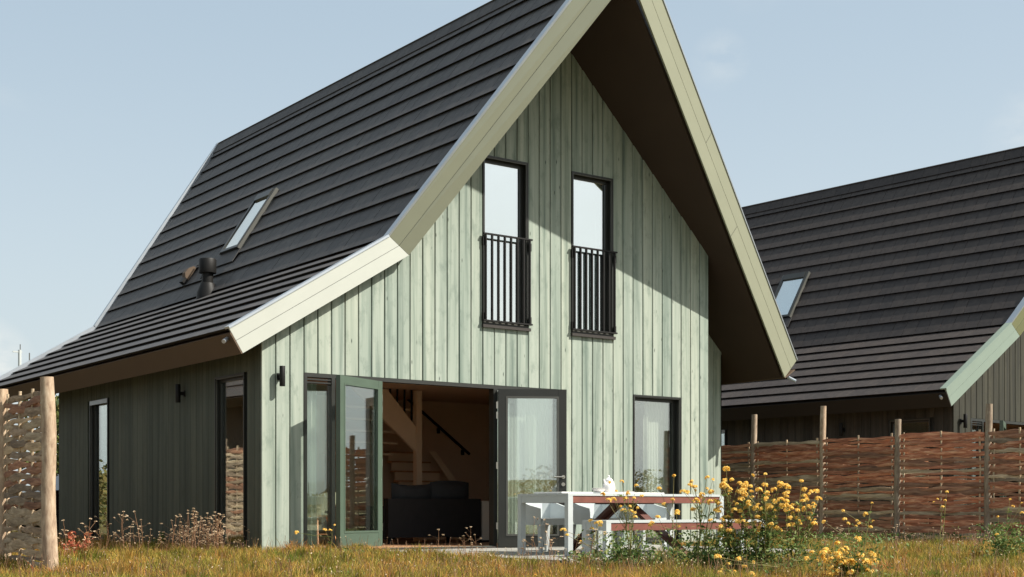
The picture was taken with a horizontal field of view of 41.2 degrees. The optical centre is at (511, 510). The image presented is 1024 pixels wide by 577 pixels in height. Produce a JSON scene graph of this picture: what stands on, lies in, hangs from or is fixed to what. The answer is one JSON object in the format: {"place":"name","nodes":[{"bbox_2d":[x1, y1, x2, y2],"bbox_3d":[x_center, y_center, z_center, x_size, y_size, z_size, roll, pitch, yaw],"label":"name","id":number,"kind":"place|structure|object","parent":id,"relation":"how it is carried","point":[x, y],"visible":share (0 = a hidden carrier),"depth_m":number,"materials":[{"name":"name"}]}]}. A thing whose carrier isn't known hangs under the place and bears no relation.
{"place":"outdoors","nodes":[
{"label":"outdoors","id":0,"kind":"place"},
{"bbox_2d":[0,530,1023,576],"bbox_3d":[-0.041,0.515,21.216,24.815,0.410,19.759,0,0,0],"label":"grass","id":1,"kind":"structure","parent":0,"point":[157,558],"depth_m":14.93,"materials":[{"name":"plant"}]},
{"bbox_2d":[0,0,1023,485],"label":"sky","id":2,"kind":"structure","parent":0,"point":[110,109],"materials":[{"name":"blue"}]},
{"bbox_3d":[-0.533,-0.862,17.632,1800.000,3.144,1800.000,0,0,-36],"label":"ground","id":3,"kind":"structure","parent":0,"visible":0},
{"bbox_2d":[13,344,29,365],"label":"mast","id":4,"kind":"object","parent":3,"relation":"on","point":[19,352],"visible":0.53,"depth_m":59.94,"materials":[{"name":"white metal"}]},
{"bbox_2d":[0,377,58,570],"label":"woven fence","id":5,"kind":"object","parent":3,"relation":"on","point":[41,477],"visible":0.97,"depth_m":14.65,"materials":[{"name":"brown wood"}]},
{"bbox_2d":[10,475,58,535],"bbox_3d":[-8.855,-0.148,29.633,4.260,1.457,1.830,0,0,-44],"label":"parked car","id":6,"kind":"object","parent":3,"relation":"on","point":[57,499],"visible":0.02,"depth_m":27.97,"materials":[{"name":"black paint"}]},
{"bbox_2d":[21,394,58,475],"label":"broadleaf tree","id":7,"kind":"object","parent":3,"relation":"on","point":[57,427],"visible":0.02,"depth_m":42.96,"materials":[{"name":"green plant"}]},
{"bbox_2d":[59,519,68,555],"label":"dried stalk","id":8,"kind":"object","parent":3,"relation":"on","point":[65,535],"visible":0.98,"depth_m":15.59,"materials":[{"name":"brown plant"}]},
{"bbox_2d":[59,530,90,554],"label":"red leaved plant","id":9,"kind":"object","parent":3,"relation":"on","point":[71,537],"visible":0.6,"depth_m":16.20,"materials":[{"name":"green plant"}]},
{"bbox_2d":[77,526,93,550],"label":"dried stalk","id":10,"kind":"object","parent":3,"relation":"on","point":[87,535],"visible":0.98,"depth_m":15.77,"materials":[{"name":"brown plant"}]},
{"bbox_2d":[80,518,96,547],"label":"dried stalk","id":11,"kind":"object","parent":3,"relation":"on","point":[88,532],"visible":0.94,"depth_m":16.02,"materials":[{"name":"brown plant"}]},
{"bbox_2d":[113,514,130,540],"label":"dried stalk","id":12,"kind":"object","parent":3,"relation":"on","point":[121,527],"visible":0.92,"depth_m":18.16,"materials":[{"name":"brown plant"}]},
{"bbox_2d":[115,511,133,540],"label":"dried stalk","id":13,"kind":"object","parent":3,"relation":"on","point":[122,524],"visible":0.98,"depth_m":18.01,"materials":[{"name":"brown plant"}]},
{"bbox_2d":[133,519,150,543],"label":"dried stalk","id":14,"kind":"object","parent":3,"relation":"on","point":[141,531],"visible":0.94,"depth_m":18.14,"materials":[{"name":"brown plant"}]},
{"bbox_2d":[148,532,168,543],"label":"green weed","id":15,"kind":"object","parent":3,"relation":"on","point":[162,536],"visible":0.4,"depth_m":20.44,"materials":[{"name":"green plant"}]},
{"bbox_2d":[179,508,197,550],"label":"dried stalk","id":16,"kind":"object","parent":3,"relation":"on","point":[194,530],"visible":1,"depth_m":17.51,"materials":[{"name":"brown plant"}]},
{"bbox_2d":[179,513,197,542],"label":"dried stalk","id":17,"kind":"object","parent":3,"relation":"on","point":[187,530],"visible":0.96,"depth_m":17.42,"materials":[{"name":"brown plant"}]},
{"bbox_2d":[186,511,205,546],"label":"dried stalk","id":18,"kind":"object","parent":3,"relation":"on","point":[194,528],"visible":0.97,"depth_m":17.48,"materials":[{"name":"brown plant"}]},
{"bbox_2d":[294,524,334,555],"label":"yellow flowered plant","id":19,"kind":"object","parent":3,"relation":"on","point":[296,532],"visible":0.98,"depth_m":16.52,"materials":[{"name":"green plant"}]},
{"bbox_2d":[344,544,364,552],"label":"green weed","id":20,"kind":"object","parent":3,"relation":"on","point":[352,549],"visible":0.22,"depth_m":17.26,"materials":[{"name":"green plant"}]},
{"bbox_2d":[0,0,797,549],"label":"timber house","id":21,"kind":"structure","parent":3,"relation":"on","point":[420,260],"depth_m":21.32,"materials":[{"name":"wood"}]},
{"bbox_2d":[89,398,108,540],"bbox_3d":[-6.952,-0.672,23.091,0.132,2.404,0.877,0,0,-36],"label":"window","id":22,"kind":"structure","parent":21,"relation":"in","point":[93,409],"depth_m":23.40,"materials":[{"name":"black metal"}]},
{"bbox_2d":[214,372,246,547],"bbox_3d":[-3.867,-0.672,18.886,0.132,2.404,0.961,0,0,-36],"label":"window","id":23,"kind":"structure","parent":21,"relation":"in","point":[219,382],"depth_m":19.22,"materials":[{"name":"black wood"}]},
{"bbox_2d":[229,495,242,542],"bbox_3d":[-3.440,0.156,20.832,1.500,0.756,0.900,0,0,-36],"label":"dining table","id":24,"kind":"object","parent":21,"relation":"on","point":[234,509],"visible":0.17,"depth_m":20.71,"materials":[{"name":"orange wood"}]},
{"bbox_2d":[216,187,278,266],"bbox_3d":[-4.833,-5.105,24.610,0.105,1.680,0.860,39,-22,-30],"label":"roof window","id":25,"kind":"structure","parent":21,"relation":"in","point":[262,201],"depth_m":24.52,"materials":[{"name":"clear glass"}]},
{"bbox_2d":[307,383,316,546],"bbox_3d":[-2.788,-0.632,18.705,0.233,2.270,0.111,0,0,-36],"label":"curtain","id":26,"kind":"object","parent":21,"relation":"hanging from","point":[311,472],"visible":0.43,"depth_m":18.73,"materials":[{"name":"white fabric"}]},
{"bbox_2d":[317,492,335,546],"bbox_3d":[-2.845,0.136,20.044,0.560,0.804,0.539,0,0,34],"label":"dining chair","id":27,"kind":"object","parent":21,"relation":"on","point":[322,508],"visible":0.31,"depth_m":19.84,"materials":[{"name":"beige plastic"}]},
{"bbox_2d":[336,375,382,547],"bbox_3d":[-2.075,-0.651,18.633,0.078,2.308,1.070,0,0,27],"label":"door leaf","id":28,"kind":"structure","parent":21,"relation":"in","point":[374,535],"depth_m":18.53,"materials":[{"name":"green wood"}]},
{"bbox_2d":[358,480,480,543],"bbox_3d":[-1.486,0.023,22.278,1.840,1.020,0.900,0,0,-36],"label":"sofa","id":29,"kind":"object","parent":21,"relation":"on","point":[448,508],"visible":0.94,"depth_m":21.90,"materials":[{"name":"black fabric"}]},
{"bbox_2d":[467,501,488,541],"bbox_3d":[-0.422,0.191,22.805,0.520,0.685,0.470,0,0,-36],"label":"cabinet","id":30,"kind":"object","parent":21,"relation":"on","point":[485,521],"visible":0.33,"depth_m":22.51,"materials":[{"name":"black fabric"}]},
{"bbox_2d":[482,155,530,331],"bbox_3d":[-0.127,-3.994,20.481,0.885,2.563,0.205,0,0,-36],"label":"window","id":31,"kind":"structure","parent":21,"relation":"in","point":[505,182],"depth_m":20.56,"materials":[{"name":"clear glass"}]},
{"bbox_2d":[508,398,548,533],"bbox_3d":[0.137,-0.632,20.939,1.093,2.270,0.022,0,0,-36],"label":"curtain","id":32,"kind":"object","parent":21,"relation":"hanging from","point":[519,409],"visible":0.32,"depth_m":20.96,"materials":[{"name":"white fabric"}]},
{"bbox_2d":[525,415,534,533],"bbox_3d":[0.270,-0.482,20.936,0.169,1.970,0.095,0,0,-36],"label":"curtain","id":33,"kind":"object","parent":21,"relation":"hanging from","point":[529,455],"visible":0.6,"depth_m":20.92,"materials":[{"name":"fabric"}]},
{"bbox_2d":[496,389,566,546],"bbox_3d":[0.288,-0.628,20.340,1.053,2.353,0.202,0,0,-5],"label":"door leaf","id":34,"kind":"structure","parent":21,"relation":"in","point":[505,539],"depth_m":20.29,"materials":[{"name":"clear glass"}]},
{"bbox_2d":[571,171,615,339],"bbox_3d":[1.235,-3.994,21.481,0.885,2.563,0.205,0,0,-36],"label":"window","id":35,"kind":"structure","parent":21,"relation":"in","point":[591,195],"depth_m":21.55,"materials":[{"name":"clear glass"}]},
{"bbox_2d":[643,415,647,536],"bbox_3d":[2.199,-0.532,22.389,0.095,2.070,0.040,0,0,-11],"label":"curtain","id":36,"kind":"object","parent":21,"relation":"hanging from","point":[645,453],"visible":0.6,"depth_m":22.39,"materials":[{"name":"fabric"}]},
{"bbox_2d":[644,402,667,536],"bbox_3d":[2.392,-0.647,22.581,0.534,2.300,0.022,0,0,-36],"label":"curtain","id":37,"kind":"object","parent":21,"relation":"hanging from","point":[656,413],"visible":0.62,"depth_m":22.60,"materials":[{"name":"white fabric"}]},
{"bbox_2d":[633,395,680,542],"bbox_3d":[2.329,-0.667,22.311,1.050,2.394,0.182,0,0,-36],"label":"window","id":38,"kind":"structure","parent":21,"relation":"in","point":[675,402],"depth_m":22.57,"materials":[{"name":"black metal"}]},
{"bbox_2d":[427,529,443,550],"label":"dried stalk","id":39,"kind":"object","parent":3,"relation":"on","point":[436,537],"visible":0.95,"depth_m":15.54,"materials":[{"name":"brown plant"}]},
{"bbox_2d":[7,539,979,576],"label":"leaf rosettes","id":40,"kind":"object","parent":3,"relation":"on","point":[406,568],"visible":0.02,"depth_m":15.04,"materials":[{"name":"plant"}]},
{"bbox_2d":[0,530,1023,576],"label":"dry straws","id":41,"kind":"object","parent":3,"relation":"on","point":[437,558],"visible":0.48,"depth_m":13.61,"materials":[{"name":"brown plant"}]},
{"bbox_2d":[0,529,1023,576],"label":"straw seed heads","id":42,"kind":"object","parent":41,"relation":"attached to","point":[503,555],"visible":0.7,"depth_m":13.30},
{"bbox_2d":[6,545,1017,576],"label":"meadow speckle flowers","id":43,"kind":"object","parent":3,"relation":"on","point":[482,558],"visible":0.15,"depth_m":13.98,"materials":[{"name":"plant"}]},
{"bbox_2d":[523,537,542,566],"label":"dried stalk","id":44,"kind":"object","parent":3,"relation":"on","point":[535,548],"visible":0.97,"depth_m":14.37,"materials":[{"name":"brown plant"}]},
{"bbox_2d":[542,540,558,563],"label":"dried stalk","id":45,"kind":"object","parent":3,"relation":"on","point":[549,550],"visible":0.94,"depth_m":14.02,"materials":[{"name":"beige plant"}]},
{"bbox_2d":[544,519,562,564],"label":"dried stalk","id":46,"kind":"object","parent":3,"relation":"on","point":[546,537],"visible":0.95,"depth_m":14.76,"materials":[{"name":"beige plant"}]},
{"bbox_2d":[560,519,602,567],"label":"yellow flowered plant","id":47,"kind":"object","parent":3,"relation":"on","point":[592,528],"visible":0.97,"depth_m":14.60,"materials":[{"name":"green plant"}]},
{"bbox_2d":[576,528,607,566],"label":"dried stalk","id":48,"kind":"object","parent":3,"relation":"on","point":[595,529],"visible":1,"depth_m":14.19,"materials":[{"name":"beige plant"}]},
{"bbox_2d":[394,545,808,563],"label":"terrace","id":49,"kind":"structure","parent":3,"relation":"on","point":[533,549],"depth_m":18.50,"materials":[{"name":"concrete"}]},
{"bbox_2d":[517,503,573,552],"bbox_3d":[0.418,0.188,18.195,0.594,0.744,0.562,0,0,-40],"label":"tub chair","id":50,"kind":"object","parent":49,"relation":"on","point":[552,513],"visible":0.54,"depth_m":18.05,"materials":[{"name":"white plastic"}]},
{"bbox_2d":[573,503,621,551],"bbox_3d":[1.128,0.188,18.716,0.594,0.744,0.562,0,0,-34],"label":"tub chair","id":51,"kind":"object","parent":49,"relation":"on","point":[585,511],"visible":0.35,"depth_m":18.67,"materials":[{"name":"white plastic"}]},
{"bbox_2d":[518,493,723,555],"bbox_3d":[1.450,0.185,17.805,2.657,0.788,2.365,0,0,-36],"label":"garden table","id":52,"kind":"object","parent":49,"relation":"on","point":[570,499],"visible":0.62,"depth_m":17.38,"materials":[{"name":"white wood"}]},
{"bbox_2d":[534,492,592,493],"bbox_3d":[0.650,-0.220,17.160,0.502,0.018,0.560,0,0,-36],"label":"placemat","id":53,"kind":"object","parent":52,"relation":"on","point":[559,492],"visible":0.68,"depth_m":16.99,"materials":[{"name":"white fabric"}]},
{"bbox_2d":[593,492,636,493],"bbox_3d":[1.241,-0.220,17.445,0.592,0.018,0.400,0,0,-36],"label":"placemat","id":54,"kind":"object","parent":52,"relation":"on","point":[617,492],"visible":0.5,"depth_m":17.27,"materials":[{"name":"white fabric"}]},
{"bbox_2d":[592,489,605,491],"bbox_3d":[1.113,-0.248,17.451,0.176,0.038,0.176,0,0,-36],"label":"bowl","id":55,"kind":"object","parent":54,"relation":"on","point":[598,490],"visible":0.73,"depth_m":17.39,"materials":[{"name":"white ceramic"}]},
{"bbox_2d":[602,475,614,491],"bbox_3d":[1.252,-0.341,17.603,0.173,0.225,0.194,0,0,-5],"label":"jug","id":56,"kind":"object","parent":54,"relation":"on","point":[607,486],"visible":0.94,"depth_m":17.54,"materials":[{"name":"white ceramic"}]},
{"bbox_2d":[637,492,663,493],"bbox_3d":[1.683,-0.220,17.757,0.472,0.018,0.380,0,0,-36],"label":"placemat","id":57,"kind":"object","parent":52,"relation":"on","point":[647,493],"visible":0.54,"depth_m":17.56,"materials":[{"name":"white fabric"}]},
{"bbox_2d":[620,504,666,549],"bbox_3d":[1.825,0.188,19.252,0.594,0.744,0.562,0,0,-39],"label":"tub chair","id":58,"kind":"object","parent":49,"relation":"on","point":[652,511],"visible":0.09,"depth_m":19.29,"materials":[{"name":"white plastic"}]},
{"bbox_2d":[582,519,763,556],"bbox_3d":[2.059,0.340,16.981,2.690,0.439,0.452,0,0,-36],"label":"garden bench","id":59,"kind":"object","parent":49,"relation":"on","point":[608,526],"visible":0.49,"depth_m":16.36,"materials":[{"name":"white wood"}]},
{"bbox_2d":[226,531,1014,569],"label":"ground weeds","id":60,"kind":"object","parent":3,"relation":"on","point":[669,550],"visible":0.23,"depth_m":15.26,"materials":[{"name":"green plant"}]},
{"bbox_2d":[580,480,677,572],"bbox_3d":[1.294,0.202,14.538,1.210,1.060,1.192,0,0,-24],"label":"yellow flowered plant","id":61,"kind":"object","parent":3,"relation":"on","point":[630,530],"visible":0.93,"depth_m":14.50,"materials":[{"name":"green plant"}]},
{"bbox_2d":[604,525,656,566],"bbox_3d":[1.300,0.447,14.826,0.631,0.583,0.536,0,0,-21],"label":"green clump","id":62,"kind":"object","parent":3,"relation":"on","point":[620,551],"visible":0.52,"depth_m":14.78,"materials":[{"name":"green plant"}]},
{"bbox_2d":[648,474,680,565],"bbox_3d":[1.647,0.155,14.628,0.375,1.095,0.489,0,0,6],"label":"yellow flowered plant","id":63,"kind":"object","parent":3,"relation":"on","point":[651,523],"visible":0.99,"depth_m":14.66,"materials":[{"name":"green plant"}]},
{"bbox_2d":[637,475,747,570],"bbox_3d":[1.920,0.175,14.376,1.195,1.091,1.259,0,0,9],"label":"yellow flowered plant","id":64,"kind":"object","parent":3,"relation":"on","point":[708,501],"visible":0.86,"depth_m":14.35,"materials":[{"name":"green plant"}]},
{"bbox_2d":[683,521,727,566],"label":"green clump","id":65,"kind":"object","parent":3,"relation":"on","point":[716,547],"visible":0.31,"depth_m":14.58,"materials":[{"name":"green plant"}]},
{"bbox_2d":[675,466,808,572],"bbox_3d":[2.308,0.129,14.179,1.209,1.185,1.215,0,0,-23],"label":"yellow flowered plant","id":66,"kind":"object","parent":3,"relation":"on","point":[728,516],"visible":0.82,"depth_m":14.16,"materials":[{"name":"green plant"}]},
{"bbox_2d":[699,472,818,571],"bbox_3d":[2.571,0.168,14.005,1.071,1.114,1.382,0,0,-9],"label":"yellow flowered plant","id":67,"kind":"object","parent":3,"relation":"on","point":[766,550],"visible":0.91,"depth_m":13.94,"materials":[{"name":"green plant"}]},
{"bbox_2d":[714,550,818,575],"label":"yellow flowered plant","id":68,"kind":"object","parent":3,"relation":"on","point":[758,564],"visible":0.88,"depth_m":12.56,"materials":[{"name":"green plant"}]},
{"bbox_2d":[733,479,839,569],"bbox_3d":[2.920,0.202,14.144,1.218,1.050,1.222,0,0,-36],"label":"yellow flowered plant","id":69,"kind":"object","parent":3,"relation":"on","point":[799,548],"visible":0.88,"depth_m":14.09,"materials":[{"name":"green plant"}]},
{"bbox_2d":[780,532,909,576],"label":"yellow flowered plant","id":70,"kind":"object","parent":3,"relation":"on","point":[853,558],"visible":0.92,"depth_m":12.50,"materials":[{"name":"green plant"}]},
{"bbox_2d":[821,502,873,552],"bbox_3d":[3.819,0.275,15.259,0.593,0.743,0.425,0,0,35],"label":"yellow flowered plant","id":71,"kind":"object","parent":3,"relation":"on","point":[858,523],"visible":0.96,"depth_m":15.24,"materials":[{"name":"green plant"}]},
{"bbox_2d":[722,146,1023,532],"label":"timber house","id":72,"kind":"structure","parent":3,"relation":"on","point":[899,295],"depth_m":30.02,"materials":[{"name":"tile"}]},
{"bbox_2d":[724,429,725,505],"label":"window","id":73,"kind":"structure","parent":72,"relation":"in","point":[725,429],"depth_m":30.90,"materials":[{"name":"black glass"}]},
{"bbox_2d":[774,271,809,326],"bbox_3d":[6.600,-5.063,32.940,0.860,1.680,0.105,0,-33,49],"label":"roof window","id":74,"kind":"structure","parent":72,"relation":"in","point":[788,293],"depth_m":32.91,"materials":[{"name":"clear glass"}]},
{"bbox_2d":[888,418,930,531],"bbox_3d":[7.999,-0.630,27.305,0.132,2.404,0.961,0,0,-41],"label":"window","id":75,"kind":"structure","parent":72,"relation":"in","point":[891,423],"depth_m":27.36,"materials":[{"name":"black glass"}]},
{"bbox_2d":[1000,420,1005,530],"bbox_3d":[9.805,-0.609,27.189,0.078,2.308,1.070,0,0,23],"label":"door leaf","id":76,"kind":"structure","parent":72,"relation":"in","point":[1002,424],"depth_m":26.71,"materials":[{"name":"black glass"}]},
{"bbox_2d":[722,404,1023,541],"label":"woven fence","id":77,"kind":"object","parent":3,"relation":"on","point":[840,454],"visible":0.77,"depth_m":23.28,"materials":[{"name":"brown wood"}]},
{"bbox_2d":[933,490,948,549],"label":"yellow flowered plant","id":78,"kind":"object","parent":3,"relation":"on","point":[942,516],"visible":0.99,"depth_m":17.54,"materials":[{"name":"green plant"}]},
{"bbox_2d":[953,498,1023,559],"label":"yellow flowered plant","id":79,"kind":"object","parent":3,"relation":"on","point":[997,534],"visible":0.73,"depth_m":15.80,"materials":[{"name":"green plant"}]},
{"bbox_2d":[988,521,1023,556],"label":"green clump","id":80,"kind":"object","parent":3,"relation":"on","point":[1018,543],"visible":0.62,"depth_m":15.89,"materials":[{"name":"green plant"}]}
]}

